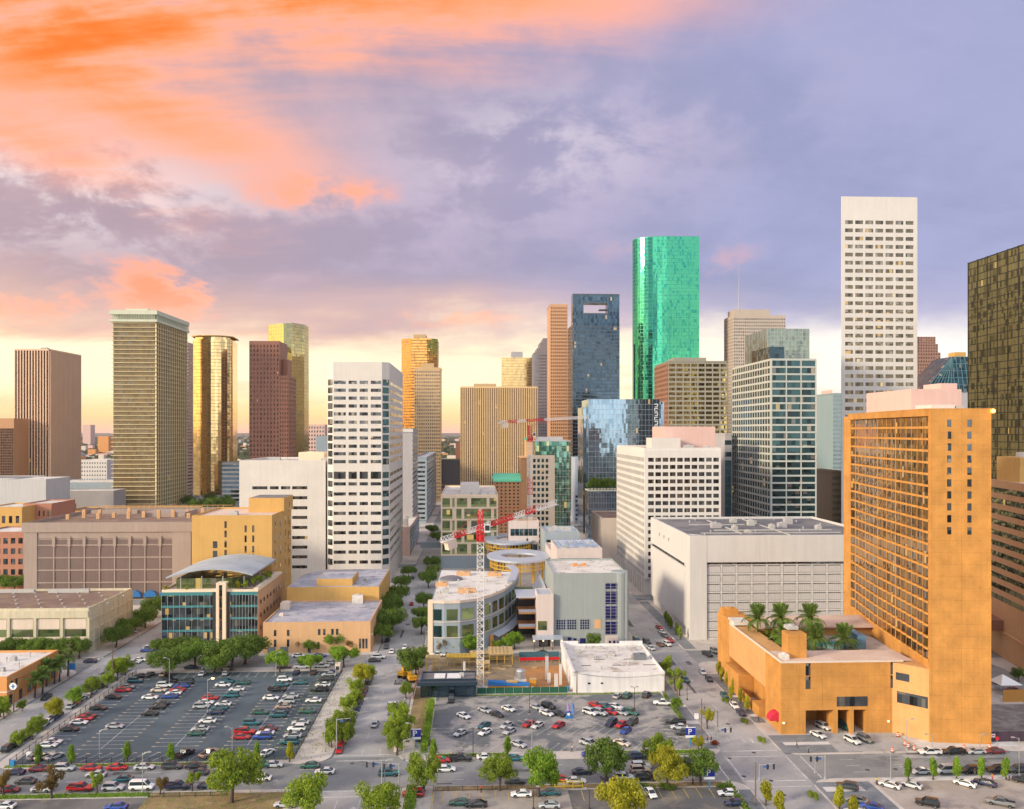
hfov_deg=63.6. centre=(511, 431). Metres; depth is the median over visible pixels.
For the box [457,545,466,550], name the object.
window
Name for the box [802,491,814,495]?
window
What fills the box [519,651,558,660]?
tarp wall
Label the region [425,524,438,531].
tree
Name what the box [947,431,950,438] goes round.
window
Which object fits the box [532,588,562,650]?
mall annex
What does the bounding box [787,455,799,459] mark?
window
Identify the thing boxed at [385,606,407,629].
tree
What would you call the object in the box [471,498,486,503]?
window
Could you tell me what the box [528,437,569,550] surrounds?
apartment tower
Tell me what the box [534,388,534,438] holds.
window
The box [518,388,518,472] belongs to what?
window
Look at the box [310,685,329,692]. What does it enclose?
pickup truck
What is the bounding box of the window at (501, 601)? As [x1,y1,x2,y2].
[499,597,503,608]
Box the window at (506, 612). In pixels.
[505,609,507,620]
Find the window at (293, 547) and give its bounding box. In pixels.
[292,546,306,548]
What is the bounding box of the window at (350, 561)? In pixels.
[349,560,356,563]
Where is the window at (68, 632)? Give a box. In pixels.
[65,629,85,635]
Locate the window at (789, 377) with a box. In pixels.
[787,375,799,380]
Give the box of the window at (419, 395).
[415,395,439,497]
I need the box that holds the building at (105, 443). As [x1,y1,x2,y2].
[98,436,113,452]
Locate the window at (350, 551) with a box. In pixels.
[349,550,356,553]
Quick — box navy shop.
[417,671,476,697]
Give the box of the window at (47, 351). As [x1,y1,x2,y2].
[47,351,47,475]
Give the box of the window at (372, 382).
[371,381,380,383]
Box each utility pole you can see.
[11,675,17,710]
[68,643,69,677]
[109,649,115,682]
[701,699,701,746]
[755,762,755,805]
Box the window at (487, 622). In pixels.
[485,619,489,630]
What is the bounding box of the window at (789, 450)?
[787,448,799,452]
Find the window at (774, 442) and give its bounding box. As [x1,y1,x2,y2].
[772,440,785,445]
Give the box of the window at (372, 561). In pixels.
[371,560,380,563]
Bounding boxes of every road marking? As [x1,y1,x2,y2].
[3,549,903,808]
[350,727,753,808]
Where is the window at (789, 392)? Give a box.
[787,390,799,394]
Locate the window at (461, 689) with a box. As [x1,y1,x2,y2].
[458,686,465,695]
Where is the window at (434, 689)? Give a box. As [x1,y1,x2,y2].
[431,686,438,695]
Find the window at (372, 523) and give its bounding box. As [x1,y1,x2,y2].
[371,522,380,524]
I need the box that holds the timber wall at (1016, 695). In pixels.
[1003,689,1023,701]
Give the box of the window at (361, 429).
[360,428,367,431]
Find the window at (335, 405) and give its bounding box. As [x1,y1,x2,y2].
[334,404,345,407]
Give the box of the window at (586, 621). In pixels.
[580,620,588,628]
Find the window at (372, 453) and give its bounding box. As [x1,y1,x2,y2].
[371,452,380,454]
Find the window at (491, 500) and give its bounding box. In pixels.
[489,498,495,503]
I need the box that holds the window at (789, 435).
[787,433,799,438]
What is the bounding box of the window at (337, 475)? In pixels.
[334,472,345,478]
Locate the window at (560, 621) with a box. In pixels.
[557,620,564,628]
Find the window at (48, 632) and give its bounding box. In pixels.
[38,629,59,636]
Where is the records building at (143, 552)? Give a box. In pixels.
[22,505,223,598]
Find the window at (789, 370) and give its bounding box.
[787,368,799,372]
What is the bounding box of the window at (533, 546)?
[511,544,536,549]
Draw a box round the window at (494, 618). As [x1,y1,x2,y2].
[493,616,496,627]
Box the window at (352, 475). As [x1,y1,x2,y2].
[349,472,356,478]
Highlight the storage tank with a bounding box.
[514,668,525,681]
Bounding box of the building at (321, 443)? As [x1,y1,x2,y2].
[316,436,326,451]
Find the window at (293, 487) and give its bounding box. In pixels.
[292,486,306,488]
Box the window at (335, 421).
[334,420,345,423]
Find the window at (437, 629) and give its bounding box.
[434,626,441,636]
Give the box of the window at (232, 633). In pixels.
[230,631,257,638]
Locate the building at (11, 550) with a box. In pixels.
[0,526,23,588]
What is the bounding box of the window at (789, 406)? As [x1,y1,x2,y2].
[787,404,799,409]
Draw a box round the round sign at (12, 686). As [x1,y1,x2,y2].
[9,683,16,689]
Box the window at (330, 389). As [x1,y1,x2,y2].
[328,387,332,392]
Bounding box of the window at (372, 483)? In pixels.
[371,482,380,484]
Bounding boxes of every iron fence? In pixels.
[9,670,136,764]
[18,755,286,764]
[148,791,226,796]
[294,667,342,757]
[433,784,536,791]
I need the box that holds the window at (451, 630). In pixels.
[447,626,456,636]
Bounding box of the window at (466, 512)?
[464,510,477,515]
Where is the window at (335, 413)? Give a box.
[334,412,345,414]
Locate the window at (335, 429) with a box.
[334,428,345,431]
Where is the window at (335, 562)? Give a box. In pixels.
[334,560,345,563]
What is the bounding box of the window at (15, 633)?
[12,630,32,636]
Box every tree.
[0,575,23,588]
[0,636,25,650]
[0,695,9,716]
[0,700,11,718]
[0,768,11,794]
[7,638,31,649]
[9,729,28,747]
[15,700,26,710]
[16,641,38,649]
[23,670,44,697]
[25,637,52,649]
[25,719,44,739]
[31,713,48,725]
[33,744,44,763]
[35,764,65,798]
[36,665,53,693]
[38,657,57,686]
[42,638,58,649]
[43,696,64,715]
[46,642,63,653]
[48,658,65,683]
[55,654,70,681]
[56,635,80,652]
[63,648,78,676]
[63,685,83,707]
[66,744,75,764]
[71,637,92,657]
[81,675,101,697]
[89,772,103,792]
[99,624,133,647]
[100,672,115,687]
[103,657,127,680]
[115,617,141,635]
[116,654,135,674]
[122,741,131,761]
[132,605,159,627]
[134,617,145,632]
[140,595,160,617]
[144,645,190,675]
[148,638,167,649]
[155,776,168,794]
[158,635,204,661]
[166,742,174,759]
[173,639,211,665]
[180,494,197,504]
[185,771,200,790]
[187,498,204,505]
[196,653,224,672]
[200,493,217,501]
[200,637,260,670]
[202,497,226,506]
[205,746,266,802]
[218,494,230,504]
[222,498,236,506]
[222,632,271,664]
[235,581,240,587]
[241,579,248,588]
[250,575,259,586]
[253,742,260,754]
[261,572,270,578]
[264,648,289,672]
[280,771,327,808]
[285,741,293,761]
[297,653,322,670]
[302,639,318,649]
[322,634,344,644]
[322,724,341,747]
[325,715,343,731]
[328,645,360,667]
[332,721,355,743]
[333,707,351,726]
[339,693,357,711]
[342,710,356,725]
[346,677,364,691]
[349,689,363,701]
[352,662,372,679]
[354,780,402,808]
[368,664,376,675]
[374,622,395,642]
[376,608,402,625]
[381,593,403,607]
[381,716,400,736]
[382,602,397,610]
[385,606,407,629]
[385,729,407,754]
[386,590,397,599]
[387,700,409,719]
[388,717,411,747]
[389,584,409,596]
[389,704,416,723]
[391,574,411,584]
[396,646,423,671]
[399,681,413,698]
[401,566,417,574]
[406,751,440,790]
[410,645,428,659]
[411,606,427,616]
[412,615,427,633]
[412,657,423,674]
[414,591,433,605]
[418,570,437,587]
[423,556,440,564]
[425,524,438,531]
[425,564,439,571]
[429,738,437,755]
[430,531,440,540]
[436,640,447,649]
[459,632,472,646]
[463,635,480,649]
[477,752,518,790]
[491,639,502,646]
[501,635,515,645]
[503,735,511,754]
[507,631,524,648]
[521,745,560,796]
[583,735,628,782]
[586,481,593,489]
[586,632,601,643]
[589,477,597,489]
[594,774,647,808]
[600,480,606,489]
[603,477,610,489]
[607,478,614,489]
[641,731,673,767]
[648,744,691,782]
[658,660,669,671]
[662,655,671,674]
[666,613,669,625]
[666,667,686,690]
[668,616,672,628]
[671,696,682,707]
[674,622,678,634]
[675,678,683,695]
[677,626,682,638]
[682,746,719,785]
[691,735,704,748]
[700,707,714,728]
[716,661,721,674]
[719,667,724,680]
[723,672,727,684]
[728,684,733,699]
[738,688,743,702]
[741,602,772,631]
[744,695,750,710]
[760,778,772,804]
[765,602,795,632]
[768,620,793,645]
[773,790,785,808]
[794,602,825,632]
[802,621,832,650]
[828,622,862,649]
[832,785,844,808]
[848,795,858,808]
[904,757,913,779]
[929,756,937,779]
[951,756,963,778]
[977,757,986,777]
[1000,757,1010,779]
[1010,667,1023,681]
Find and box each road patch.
[0,599,938,782]
[43,620,1003,808]
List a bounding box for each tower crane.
[440,499,558,693]
[498,416,587,516]
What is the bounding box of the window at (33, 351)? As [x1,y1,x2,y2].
[33,351,33,474]
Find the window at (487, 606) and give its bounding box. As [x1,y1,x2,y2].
[485,603,489,614]
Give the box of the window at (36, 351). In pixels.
[36,351,36,474]
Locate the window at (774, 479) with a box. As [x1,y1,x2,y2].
[772,477,785,481]
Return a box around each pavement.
[0,666,364,768]
[0,670,76,719]
[1,789,302,808]
[63,605,160,657]
[161,635,384,656]
[386,780,765,808]
[390,568,411,586]
[399,664,719,761]
[400,545,422,563]
[417,528,429,541]
[419,516,436,526]
[424,625,632,652]
[431,507,440,514]
[442,567,544,585]
[499,545,539,563]
[570,515,577,525]
[576,528,588,539]
[628,580,644,594]
[638,600,717,650]
[639,601,898,808]
[678,695,1018,808]
[699,661,1023,754]
[815,775,1000,808]
[824,732,917,751]
[991,658,1023,676]
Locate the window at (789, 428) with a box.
[787,426,799,430]
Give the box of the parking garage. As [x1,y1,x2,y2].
[651,516,843,639]
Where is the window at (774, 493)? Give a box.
[772,491,785,496]
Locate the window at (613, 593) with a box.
[605,591,616,603]
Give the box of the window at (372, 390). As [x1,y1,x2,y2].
[371,389,380,391]
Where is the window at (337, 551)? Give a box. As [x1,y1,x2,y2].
[334,550,345,553]
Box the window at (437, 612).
[434,609,441,620]
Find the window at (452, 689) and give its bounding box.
[449,686,456,695]
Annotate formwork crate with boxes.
[506,680,516,682]
[530,678,536,686]
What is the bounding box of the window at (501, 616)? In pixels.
[499,612,503,624]
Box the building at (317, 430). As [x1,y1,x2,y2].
[309,425,326,450]
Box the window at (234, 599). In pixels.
[230,595,257,604]
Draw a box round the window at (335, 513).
[334,512,345,514]
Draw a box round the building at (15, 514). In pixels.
[0,503,35,526]
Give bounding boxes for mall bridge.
[515,589,535,633]
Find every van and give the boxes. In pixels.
[128,779,154,790]
[632,636,639,640]
[838,718,854,731]
[936,763,952,774]
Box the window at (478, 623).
[477,621,481,632]
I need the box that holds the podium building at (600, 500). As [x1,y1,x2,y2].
[585,489,616,538]
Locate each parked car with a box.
[0,784,20,793]
[0,801,17,808]
[3,767,26,775]
[13,776,37,784]
[26,753,33,760]
[28,764,48,772]
[30,784,54,792]
[33,752,52,760]
[39,741,58,747]
[40,693,52,699]
[42,737,63,743]
[44,752,64,760]
[48,714,60,719]
[59,725,79,731]
[65,702,76,708]
[69,718,88,724]
[74,714,93,720]
[78,712,97,717]
[80,763,102,771]
[83,658,98,662]
[85,769,107,777]
[89,704,107,710]
[104,693,121,699]
[104,801,128,808]
[105,722,124,728]
[106,763,128,770]
[111,774,134,782]
[114,687,131,692]
[118,683,135,688]
[133,762,155,770]
[134,657,145,661]
[134,673,148,677]
[140,647,154,651]
[141,694,158,699]
[141,710,159,716]
[146,671,154,676]
[148,703,166,709]
[150,686,167,692]
[152,700,170,704]
[159,671,166,676]
[161,693,178,698]
[165,689,182,693]
[169,686,185,690]
[173,682,189,687]
[184,664,198,669]
[184,761,206,769]
[186,729,205,736]
[188,767,209,775]
[190,725,209,730]
[197,781,209,789]
[198,671,206,675]
[198,717,216,723]
[199,699,214,703]
[202,694,218,699]
[206,708,224,714]
[211,704,228,709]
[214,700,231,705]
[215,681,231,686]
[219,665,234,669]
[219,678,234,682]
[222,670,229,675]
[229,686,244,691]
[231,733,250,739]
[235,679,250,684]
[251,708,268,714]
[256,729,274,733]
[257,773,272,781]
[259,725,277,730]
[260,748,274,756]
[262,694,279,699]
[266,760,283,767]
[271,707,288,712]
[273,681,288,686]
[273,800,294,808]
[275,703,291,708]
[277,665,291,668]
[283,692,298,697]
[283,731,302,737]
[291,718,309,724]
[292,653,304,657]
[292,669,299,674]
[292,679,307,684]
[298,707,315,713]
[299,761,320,768]
[305,697,321,702]
[310,669,316,674]
[314,766,335,774]
[315,681,330,685]
[321,671,336,675]
[324,659,337,663]
[335,744,343,753]
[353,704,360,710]
[367,657,380,661]
[371,720,378,727]
[435,755,450,762]
[437,764,455,772]
[449,797,470,806]
[453,728,467,736]
[456,711,470,719]
[465,799,486,808]
[476,752,492,760]
[477,706,491,713]
[477,721,491,728]
[478,727,492,735]
[489,710,503,717]
[500,721,513,728]
[501,704,515,711]
[502,726,516,734]
[504,777,525,784]
[508,754,523,761]
[510,789,531,797]
[511,739,526,747]
[522,719,535,727]
[530,703,543,710]
[531,721,544,728]
[538,800,560,808]
[539,709,553,716]
[540,787,560,796]
[552,709,565,716]
[552,721,565,728]
[559,774,569,781]
[565,776,585,783]
[572,767,591,775]
[588,701,602,707]
[600,702,613,708]
[604,708,617,715]
[609,702,623,708]
[612,693,621,698]
[613,738,630,746]
[614,708,628,715]
[615,720,626,728]
[619,726,631,734]
[644,787,657,798]
[646,645,655,650]
[656,641,664,646]
[660,633,668,637]
[670,723,687,729]
[680,676,689,682]
[699,669,706,674]
[705,675,712,681]
[717,788,738,796]
[720,691,728,697]
[724,798,747,806]
[729,701,739,708]
[736,708,745,715]
[809,730,826,738]
[845,795,868,802]
[859,801,883,808]
[878,780,901,789]
[900,780,923,789]
[911,767,930,774]
[953,779,977,788]
[966,747,986,754]
[973,778,997,787]
[984,747,1005,754]
[1005,686,1017,689]
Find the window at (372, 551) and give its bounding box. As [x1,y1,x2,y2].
[371,550,380,552]
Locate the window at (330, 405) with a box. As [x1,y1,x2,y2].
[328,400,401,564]
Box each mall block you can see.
[507,516,538,572]
[519,575,545,588]
[541,525,578,581]
[545,542,550,558]
[551,538,601,558]
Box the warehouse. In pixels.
[0,588,132,654]
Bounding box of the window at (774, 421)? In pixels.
[772,419,785,423]
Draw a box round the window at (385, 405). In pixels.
[383,403,388,564]
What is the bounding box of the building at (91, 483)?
[70,479,112,488]
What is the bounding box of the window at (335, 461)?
[334,460,345,462]
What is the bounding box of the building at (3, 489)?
[0,475,44,504]
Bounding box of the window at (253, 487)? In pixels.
[252,486,266,488]
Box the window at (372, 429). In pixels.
[371,428,380,431]
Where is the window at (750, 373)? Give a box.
[733,361,769,516]
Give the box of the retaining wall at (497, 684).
[488,679,529,687]
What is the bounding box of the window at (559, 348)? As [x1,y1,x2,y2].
[551,348,563,438]
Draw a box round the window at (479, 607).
[477,606,481,616]
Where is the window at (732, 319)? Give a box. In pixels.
[724,319,732,367]
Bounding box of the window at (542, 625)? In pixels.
[538,621,546,629]
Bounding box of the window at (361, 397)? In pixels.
[360,396,367,399]
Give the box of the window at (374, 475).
[371,472,380,478]
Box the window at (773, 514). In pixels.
[772,513,785,516]
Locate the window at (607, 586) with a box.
[605,584,616,588]
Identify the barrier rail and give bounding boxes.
[554,780,582,787]
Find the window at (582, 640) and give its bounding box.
[580,638,585,643]
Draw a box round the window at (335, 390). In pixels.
[334,389,345,391]
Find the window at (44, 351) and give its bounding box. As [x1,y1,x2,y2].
[44,351,44,474]
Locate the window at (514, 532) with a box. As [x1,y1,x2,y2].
[511,529,536,535]
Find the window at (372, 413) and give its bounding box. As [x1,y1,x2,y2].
[371,412,380,415]
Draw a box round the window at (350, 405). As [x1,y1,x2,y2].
[349,404,356,407]
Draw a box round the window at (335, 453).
[334,452,345,454]
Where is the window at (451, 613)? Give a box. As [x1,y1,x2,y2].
[447,609,456,619]
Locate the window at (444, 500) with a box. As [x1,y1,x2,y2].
[442,498,449,504]
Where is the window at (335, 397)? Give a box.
[334,396,345,399]
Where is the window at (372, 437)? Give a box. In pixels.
[371,436,380,439]
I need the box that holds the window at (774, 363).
[772,361,785,365]
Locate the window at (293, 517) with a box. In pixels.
[292,516,306,518]
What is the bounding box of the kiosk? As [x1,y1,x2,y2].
[335,662,340,672]
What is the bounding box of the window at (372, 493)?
[371,492,380,494]
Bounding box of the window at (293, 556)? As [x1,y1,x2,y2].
[292,555,306,557]
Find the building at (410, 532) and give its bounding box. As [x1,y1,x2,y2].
[403,514,418,555]
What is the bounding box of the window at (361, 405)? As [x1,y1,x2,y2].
[360,404,367,407]
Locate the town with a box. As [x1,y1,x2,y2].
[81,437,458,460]
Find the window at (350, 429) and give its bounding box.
[349,428,356,431]
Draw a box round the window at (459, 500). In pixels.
[457,498,466,503]
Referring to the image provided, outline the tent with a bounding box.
[991,674,1022,688]
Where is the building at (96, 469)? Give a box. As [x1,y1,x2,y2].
[81,459,112,478]
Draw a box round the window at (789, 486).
[787,484,799,488]
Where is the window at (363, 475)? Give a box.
[360,472,367,478]
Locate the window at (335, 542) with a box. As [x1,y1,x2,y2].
[334,541,345,543]
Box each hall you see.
[263,569,389,652]
[545,558,627,645]
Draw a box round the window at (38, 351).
[38,351,39,474]
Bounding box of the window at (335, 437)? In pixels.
[334,436,345,439]
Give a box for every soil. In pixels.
[138,687,722,808]
[431,655,570,690]
[519,666,569,689]
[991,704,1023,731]
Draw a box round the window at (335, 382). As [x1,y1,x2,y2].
[334,381,345,383]
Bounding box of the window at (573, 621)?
[567,620,575,628]
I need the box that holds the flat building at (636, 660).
[560,641,664,691]
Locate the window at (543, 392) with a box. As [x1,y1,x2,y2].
[539,392,545,436]
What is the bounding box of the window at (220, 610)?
[219,609,221,618]
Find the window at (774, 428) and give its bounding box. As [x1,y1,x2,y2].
[772,426,785,430]
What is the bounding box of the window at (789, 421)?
[787,419,799,423]
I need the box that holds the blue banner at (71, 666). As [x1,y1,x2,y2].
[69,663,74,669]
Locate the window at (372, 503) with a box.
[371,502,380,504]
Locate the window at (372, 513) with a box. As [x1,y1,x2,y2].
[371,512,380,514]
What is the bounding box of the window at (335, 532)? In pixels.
[334,531,345,533]
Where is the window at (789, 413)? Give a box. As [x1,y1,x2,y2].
[787,411,799,416]
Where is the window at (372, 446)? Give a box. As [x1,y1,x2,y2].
[371,445,380,447]
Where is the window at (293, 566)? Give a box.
[292,565,306,567]
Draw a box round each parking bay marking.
[31,672,685,762]
[51,674,678,753]
[430,780,1023,808]
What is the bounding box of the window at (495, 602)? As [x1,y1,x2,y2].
[493,600,496,611]
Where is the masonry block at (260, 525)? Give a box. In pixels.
[192,495,292,601]
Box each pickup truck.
[66,781,93,792]
[163,779,190,790]
[175,748,195,758]
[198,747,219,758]
[233,726,256,734]
[267,685,286,691]
[293,664,309,668]
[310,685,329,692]
[313,662,329,667]
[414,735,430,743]
[430,651,445,656]
[449,752,471,761]
[578,737,594,746]
[653,698,670,705]
[665,717,686,724]
[702,650,712,656]
[917,746,942,755]
[941,746,966,755]
[985,795,1015,808]
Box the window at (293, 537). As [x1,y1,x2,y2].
[292,536,306,538]
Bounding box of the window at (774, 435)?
[772,433,785,438]
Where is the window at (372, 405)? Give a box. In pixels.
[371,404,380,407]
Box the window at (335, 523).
[334,522,345,524]
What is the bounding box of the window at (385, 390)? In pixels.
[383,387,388,393]
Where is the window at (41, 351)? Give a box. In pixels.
[41,351,41,474]
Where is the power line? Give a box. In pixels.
[578,673,660,677]
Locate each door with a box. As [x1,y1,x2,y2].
[9,694,12,703]
[19,688,21,699]
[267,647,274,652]
[539,640,549,646]
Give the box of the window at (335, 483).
[334,482,345,485]
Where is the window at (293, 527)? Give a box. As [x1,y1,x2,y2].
[292,526,306,528]
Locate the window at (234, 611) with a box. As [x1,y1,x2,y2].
[230,607,257,616]
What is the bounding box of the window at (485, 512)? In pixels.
[483,510,490,515]
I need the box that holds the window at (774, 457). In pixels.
[772,455,785,459]
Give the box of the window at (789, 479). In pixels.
[787,477,799,481]
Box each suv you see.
[0,743,16,752]
[53,762,75,771]
[101,781,125,791]
[127,676,143,683]
[156,681,172,687]
[161,760,183,769]
[162,677,178,682]
[178,677,194,683]
[192,701,210,708]
[222,691,239,697]
[242,718,260,725]
[253,731,272,739]
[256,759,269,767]
[268,710,286,717]
[277,675,292,681]
[278,696,295,703]
[279,736,298,744]
[287,723,306,731]
[318,675,334,680]
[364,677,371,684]
[372,653,385,658]
[378,767,398,776]
[386,701,397,706]
[402,787,424,797]
[448,693,454,702]
[541,700,555,709]
[582,706,598,715]
[593,706,607,716]
[604,717,617,727]
[613,771,634,779]
[622,691,632,698]
[623,706,639,715]
[625,716,638,726]
[628,750,647,759]
[629,764,650,772]
[630,760,651,767]
[634,771,653,780]
[641,691,651,698]
[642,637,650,643]
[663,640,671,646]
[674,727,685,735]
[709,646,717,653]
[815,720,830,730]
[835,780,858,791]
[843,733,861,744]
[856,732,874,743]
[915,796,939,808]
[960,764,977,774]
[985,764,1009,773]
[1009,763,1023,773]
[1011,774,1023,782]
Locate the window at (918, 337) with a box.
[918,337,939,361]
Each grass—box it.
[0,673,699,808]
[0,692,700,798]
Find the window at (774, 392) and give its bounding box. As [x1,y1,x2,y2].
[772,390,785,394]
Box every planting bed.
[740,717,748,723]
[756,736,765,743]
[807,790,818,799]
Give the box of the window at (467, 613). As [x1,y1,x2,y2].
[462,607,473,619]
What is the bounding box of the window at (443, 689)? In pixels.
[440,686,447,695]
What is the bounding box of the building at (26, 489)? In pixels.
[6,477,69,503]
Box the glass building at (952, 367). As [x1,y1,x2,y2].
[917,352,967,407]
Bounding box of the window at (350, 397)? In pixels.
[349,396,356,399]
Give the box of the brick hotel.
[492,438,531,532]
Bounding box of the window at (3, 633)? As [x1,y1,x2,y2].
[0,630,6,636]
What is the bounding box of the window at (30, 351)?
[30,351,30,474]
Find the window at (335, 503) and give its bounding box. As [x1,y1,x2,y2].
[334,502,345,504]
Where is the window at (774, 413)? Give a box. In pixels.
[772,411,785,416]
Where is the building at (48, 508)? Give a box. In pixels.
[23,499,74,519]
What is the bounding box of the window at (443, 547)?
[442,545,449,551]
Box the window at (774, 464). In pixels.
[772,462,785,467]
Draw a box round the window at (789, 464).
[787,462,799,467]
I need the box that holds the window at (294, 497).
[293,496,306,498]
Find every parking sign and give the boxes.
[411,729,420,746]
[685,727,695,745]
[704,767,714,788]
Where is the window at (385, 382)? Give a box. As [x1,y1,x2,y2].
[383,379,388,385]
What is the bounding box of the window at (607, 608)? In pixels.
[605,606,616,619]
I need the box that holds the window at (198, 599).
[162,595,211,605]
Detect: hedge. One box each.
[402,782,417,808]
[420,697,434,752]
[663,693,683,717]
[725,781,751,808]
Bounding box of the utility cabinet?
[9,760,15,766]
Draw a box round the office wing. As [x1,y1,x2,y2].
[239,451,326,583]
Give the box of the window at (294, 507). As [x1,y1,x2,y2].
[293,506,306,508]
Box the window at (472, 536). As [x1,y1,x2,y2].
[464,533,475,539]
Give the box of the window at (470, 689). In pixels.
[467,685,474,695]
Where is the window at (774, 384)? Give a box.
[772,382,785,387]
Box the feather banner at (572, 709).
[570,702,573,717]
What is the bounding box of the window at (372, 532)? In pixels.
[371,531,380,533]
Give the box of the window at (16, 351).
[16,351,16,417]
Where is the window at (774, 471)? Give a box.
[772,469,785,474]
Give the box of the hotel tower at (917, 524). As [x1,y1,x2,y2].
[844,383,994,743]
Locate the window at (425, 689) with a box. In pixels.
[422,686,429,696]
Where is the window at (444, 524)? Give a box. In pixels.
[442,522,449,527]
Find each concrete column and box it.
[545,656,548,679]
[547,673,550,682]
[554,673,557,686]
[559,661,561,684]
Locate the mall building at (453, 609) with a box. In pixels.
[428,565,518,653]
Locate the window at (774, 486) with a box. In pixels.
[772,484,785,488]
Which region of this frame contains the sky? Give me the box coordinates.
[0,0,1023,432]
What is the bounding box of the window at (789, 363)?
[787,361,799,365]
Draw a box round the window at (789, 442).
[787,440,799,445]
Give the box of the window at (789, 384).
[787,382,799,387]
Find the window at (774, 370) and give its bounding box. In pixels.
[772,368,785,372]
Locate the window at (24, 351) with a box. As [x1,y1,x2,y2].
[24,351,24,418]
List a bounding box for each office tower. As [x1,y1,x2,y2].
[0,418,28,475]
[14,347,80,478]
[109,309,188,505]
[187,342,198,496]
[249,341,295,458]
[327,362,402,580]
[401,334,438,428]
[403,428,417,517]
[415,363,441,501]
[460,384,537,484]
[532,338,546,436]
[547,303,567,439]
[654,358,726,432]
[724,286,785,436]
[732,329,816,516]
[817,390,840,469]
[841,196,916,523]
[917,337,939,375]
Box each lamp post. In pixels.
[99,728,107,760]
[141,751,150,792]
[163,657,169,683]
[207,678,213,710]
[317,717,325,751]
[402,738,410,759]
[525,686,533,712]
[532,785,539,808]
[583,787,590,808]
[630,686,638,708]
[882,751,891,778]
[906,718,913,749]
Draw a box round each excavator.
[397,667,418,678]
[406,666,416,682]
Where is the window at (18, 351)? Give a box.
[18,351,19,417]
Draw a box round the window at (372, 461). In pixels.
[371,460,380,462]
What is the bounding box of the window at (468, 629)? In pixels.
[462,624,473,635]
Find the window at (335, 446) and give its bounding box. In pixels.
[334,445,345,447]
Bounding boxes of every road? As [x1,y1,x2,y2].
[0,490,1023,794]
[0,548,834,808]
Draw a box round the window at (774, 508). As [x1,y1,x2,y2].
[772,506,785,510]
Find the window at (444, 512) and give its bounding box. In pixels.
[442,510,451,515]
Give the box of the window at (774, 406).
[772,404,785,409]
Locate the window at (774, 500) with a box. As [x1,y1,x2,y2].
[772,498,785,503]
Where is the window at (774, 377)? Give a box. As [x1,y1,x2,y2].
[772,375,785,380]
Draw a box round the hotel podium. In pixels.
[718,606,928,740]
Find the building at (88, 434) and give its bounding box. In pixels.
[83,425,94,444]
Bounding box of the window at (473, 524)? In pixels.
[471,521,486,527]
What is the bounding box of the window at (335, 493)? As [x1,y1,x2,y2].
[334,492,345,495]
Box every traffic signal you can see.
[336,718,350,748]
[366,761,382,783]
[383,762,400,787]
[717,727,731,745]
[758,763,774,780]
[810,755,825,779]
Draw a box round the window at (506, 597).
[505,594,507,605]
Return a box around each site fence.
[412,667,419,699]
[477,686,567,693]
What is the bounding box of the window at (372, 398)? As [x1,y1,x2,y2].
[371,397,380,399]
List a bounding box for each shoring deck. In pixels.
[425,654,440,670]
[446,653,476,666]
[470,650,490,660]
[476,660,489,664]
[488,646,512,664]
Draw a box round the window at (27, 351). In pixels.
[27,351,27,418]
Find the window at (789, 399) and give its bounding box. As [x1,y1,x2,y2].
[787,397,799,401]
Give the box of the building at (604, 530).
[591,511,617,562]
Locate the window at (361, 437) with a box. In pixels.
[360,436,367,439]
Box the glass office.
[161,554,281,643]
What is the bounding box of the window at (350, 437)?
[349,436,356,439]
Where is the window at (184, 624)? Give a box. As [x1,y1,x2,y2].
[162,620,211,629]
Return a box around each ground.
[0,797,229,808]
[16,671,340,763]
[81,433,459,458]
[429,694,699,752]
[432,789,571,808]
[568,787,739,808]
[874,779,1023,808]
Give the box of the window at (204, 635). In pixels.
[162,632,211,640]
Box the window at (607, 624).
[605,622,616,633]
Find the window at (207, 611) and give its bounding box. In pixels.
[162,607,211,617]
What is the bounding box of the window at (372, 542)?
[371,541,380,543]
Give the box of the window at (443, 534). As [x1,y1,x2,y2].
[442,533,451,539]
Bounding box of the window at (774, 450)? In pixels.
[772,448,785,452]
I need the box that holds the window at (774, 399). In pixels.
[772,397,785,401]
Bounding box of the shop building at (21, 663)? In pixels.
[0,650,57,703]
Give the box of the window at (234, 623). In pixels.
[230,619,257,628]
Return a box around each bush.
[639,782,654,788]
[658,782,676,790]
[710,740,719,744]
[716,783,731,788]
[764,630,777,640]
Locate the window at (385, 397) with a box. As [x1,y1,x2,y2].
[383,395,388,400]
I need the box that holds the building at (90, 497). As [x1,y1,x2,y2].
[70,489,125,507]
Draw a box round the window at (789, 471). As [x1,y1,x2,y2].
[787,469,799,474]
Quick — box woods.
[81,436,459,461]
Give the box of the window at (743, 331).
[734,331,758,364]
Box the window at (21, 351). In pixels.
[21,351,21,418]
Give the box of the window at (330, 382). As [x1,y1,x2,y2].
[328,379,332,385]
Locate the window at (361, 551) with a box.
[360,550,367,553]
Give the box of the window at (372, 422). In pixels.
[371,421,380,423]
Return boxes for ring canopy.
[484,533,532,571]
[487,549,549,585]
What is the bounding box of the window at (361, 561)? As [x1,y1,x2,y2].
[360,560,367,563]
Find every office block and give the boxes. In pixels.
[222,462,238,506]
[418,452,435,522]
[420,482,497,567]
[442,459,459,489]
[456,443,459,458]
[571,457,577,523]
[616,426,720,594]
[715,433,731,516]
[817,469,840,522]
[991,452,1023,669]
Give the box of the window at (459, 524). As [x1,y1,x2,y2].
[457,522,466,527]
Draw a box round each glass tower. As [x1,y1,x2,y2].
[192,335,238,498]
[268,323,308,456]
[501,352,531,386]
[568,294,619,507]
[578,399,663,533]
[632,236,698,398]
[968,244,1023,479]
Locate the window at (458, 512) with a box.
[456,510,460,515]
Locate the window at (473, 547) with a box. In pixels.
[471,545,486,550]
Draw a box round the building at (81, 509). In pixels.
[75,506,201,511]
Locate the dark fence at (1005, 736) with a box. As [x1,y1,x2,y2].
[991,731,1023,741]
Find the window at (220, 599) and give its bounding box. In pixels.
[219,598,221,607]
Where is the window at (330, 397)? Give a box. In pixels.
[328,395,332,400]

